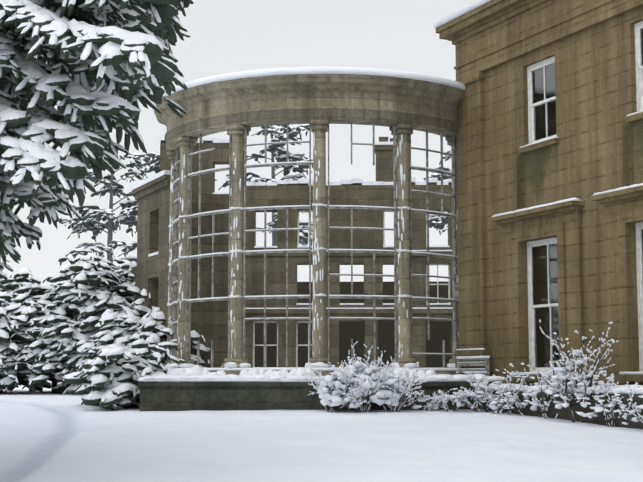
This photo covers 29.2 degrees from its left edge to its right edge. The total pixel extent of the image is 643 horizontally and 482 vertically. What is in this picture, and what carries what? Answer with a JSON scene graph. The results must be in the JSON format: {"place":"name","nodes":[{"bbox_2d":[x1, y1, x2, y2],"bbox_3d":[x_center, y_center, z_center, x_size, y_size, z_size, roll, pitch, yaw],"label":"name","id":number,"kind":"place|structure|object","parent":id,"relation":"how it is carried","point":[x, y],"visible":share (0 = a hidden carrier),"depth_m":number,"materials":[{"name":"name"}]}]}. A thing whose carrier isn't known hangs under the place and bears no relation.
{"place":"outdoors","nodes":[
{"label":"outdoors","id":0,"kind":"place"},
{"bbox_2d":[129,170,192,267],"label":"snow","id":1,"kind":"structure","parent":0,"point":[151,178],"depth_m":30.99,"materials":[{"name":"white snow"}]},
{"bbox_2d":[0,0,476,288],"label":"sky","id":2,"kind":"structure","parent":0,"point":[228,36],"materials":[{"name":"white"}]},
{"bbox_2d":[160,137,452,308],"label":"snow","id":3,"kind":"structure","parent":0,"point":[306,181],"depth_m":38.84,"materials":[{"name":"white snow"}]},
{"bbox_2d":[153,67,465,370],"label":"snow","id":4,"kind":"structure","parent":0,"point":[317,366],"depth_m":25.95,"materials":[{"name":"white snow"}]},
{"bbox_2d":[170,141,456,353],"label":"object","id":5,"kind":"structure","parent":0,"point":[329,249],"depth_m":26.09,"materials":[{"name":"grey metal"}]},
{"bbox_2d":[0,380,642,481],"bbox_3d":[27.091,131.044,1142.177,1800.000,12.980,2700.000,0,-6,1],"label":"snow ground","id":6,"kind":"structure","parent":0,"point":[46,435],"depth_m":17.39,"materials":[{"name":"white snow"}]},
{"bbox_2d":[0,0,193,288],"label":"conifer","id":7,"kind":"object","parent":6,"relation":"on","point":[112,55],"depth_m":12.67,"materials":[{"name":"green plant"}]},
{"bbox_2d":[0,252,210,394],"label":"evergreen thicket","id":8,"kind":"object","parent":6,"relation":"on","point":[89,307],"visible":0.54,"depth_m":31.66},
{"bbox_2d":[63,339,185,409],"bbox_3d":[-3.967,2.713,24.864,2.138,1.499,2.571,4,-7,-33],"label":"evergreen shrub","id":9,"kind":"object","parent":6,"relation":"on","point":[118,372],"visible":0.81,"depth_m":24.30,"materials":[{"name":"green plant"}]},
{"bbox_2d":[130,174,228,367],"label":"building wall","id":10,"kind":"structure","parent":6,"relation":"on","point":[209,321],"depth_m":30.17,"materials":[{"name":"stone"}]},
{"bbox_2d":[59,126,450,262],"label":"pine trunks","id":11,"kind":"object","parent":6,"relation":"on","point":[110,225],"visible":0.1,"depth_m":75.64,"materials":[{"name":"grey plant"}]},
{"bbox_2d":[0,124,451,270],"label":"pine crowns","id":12,"kind":"object","parent":11,"relation":"attached to","point":[437,222],"visible":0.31,"depth_m":72.51,"materials":[{"name":"green plant"}]},
{"bbox_2d":[166,365,436,376],"bbox_3d":[-0.395,2.815,24.429,5.476,0.738,0.505,0,-6,1],"label":"box hedge","id":13,"kind":"object","parent":6,"relation":"on","point":[197,370],"visible":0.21,"depth_m":24.37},
{"bbox_2d":[160,137,452,367],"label":"ruin wall","id":14,"kind":"structure","parent":6,"relation":"on","point":[359,194],"depth_m":38.66,"materials":[{"name":"brown stone"}]},
{"bbox_2d":[253,210,449,366],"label":"window frames","id":15,"kind":"structure","parent":14,"relation":"in","point":[297,322],"depth_m":38.66,"materials":[{"name":"white wood"}]},
{"bbox_2d":[154,74,464,375],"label":"colonnade","id":16,"kind":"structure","parent":6,"relation":"on","point":[319,102],"depth_m":26.16,"materials":[{"name":"beige stone"}]},
{"bbox_2d":[171,121,456,367],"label":"bow glazing bars","id":17,"kind":"object","parent":16,"relation":"attached to","point":[175,239],"visible":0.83,"depth_m":26.33,"materials":[{"name":"grey metal"}]},
{"bbox_2d":[255,281,449,367],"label":"windows","id":18,"kind":"structure","parent":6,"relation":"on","point":[355,332],"depth_m":41.35,"materials":[{"name":"brown"}]},
{"bbox_2d":[130,330,642,426],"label":"snow-covered bushes","id":19,"kind":"object","parent":6,"relation":"on","point":[364,404],"visible":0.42,"depth_m":21.40,"materials":[{"name":"white snow"}]},
{"bbox_2d":[138,382,642,428],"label":"low retaining wall","id":20,"kind":"structure","parent":6,"relation":"on","point":[188,396],"depth_m":23.55,"materials":[{"name":"stone"}]},
{"bbox_2d":[138,374,642,393],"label":"snow","id":21,"kind":"structure","parent":20,"relation":"on","point":[618,389],"depth_m":23.56,"materials":[{"name":"white snow"}]},
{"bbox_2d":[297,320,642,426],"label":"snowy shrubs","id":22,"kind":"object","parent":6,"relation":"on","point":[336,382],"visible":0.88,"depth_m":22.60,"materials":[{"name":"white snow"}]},
{"bbox_2d":[456,358,488,375],"bbox_3d":[2.950,2.943,25.846,0.585,0.960,1.200,3,-7,-24],"label":"garden bench","id":23,"kind":"object","parent":6,"relation":"on","point":[485,364],"visible":0.33,"depth_m":25.86,"materials":[{"name":"grey wood"}]},
{"bbox_2d":[436,0,642,391],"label":"house walls","id":24,"kind":"structure","parent":6,"relation":"on","point":[501,46],"depth_m":24.03,"materials":[{"name":"beige stone"}]},
{"bbox_2d":[519,146,550,197],"bbox_3d":[4.289,-1.202,24.590,0.003,1.250,1.400,3,-7,-24],"label":"damp stain","id":25,"kind":"object","parent":24,"relation":"on","point":[536,166],"visible":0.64,"depth_m":24.62,"materials":[{"name":"green"}]},
{"bbox_2d":[527,21,642,371],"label":"sash frames","id":26,"kind":"structure","parent":24,"relation":"on","point":[638,26],"depth_m":24.34,"materials":[{"name":"white wood"}]},
{"bbox_2d":[532,28,642,367],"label":"sash glass","id":27,"kind":"object","parent":26,"relation":"in","point":[540,296],"visible":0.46,"depth_m":24.51,"materials":[{"name":"glass"}]},
{"bbox_2d":[627,119,642,176],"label":"damp stain","id":28,"kind":"object","parent":24,"relation":"on","point":[636,141],"visible":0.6,"depth_m":21.79,"materials":[{"name":"green"}]},
{"bbox_2d":[456,356,489,372],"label":"snow","id":29,"kind":"structure","parent":0,"point":[462,357],"depth_m":25.80,"materials":[{"name":"white snow"}]},
{"bbox_2d":[434,0,642,374],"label":"snow","id":30,"kind":"structure","parent":0,"point":[462,11],"depth_m":24.61,"materials":[{"name":"white snow"}]}
]}

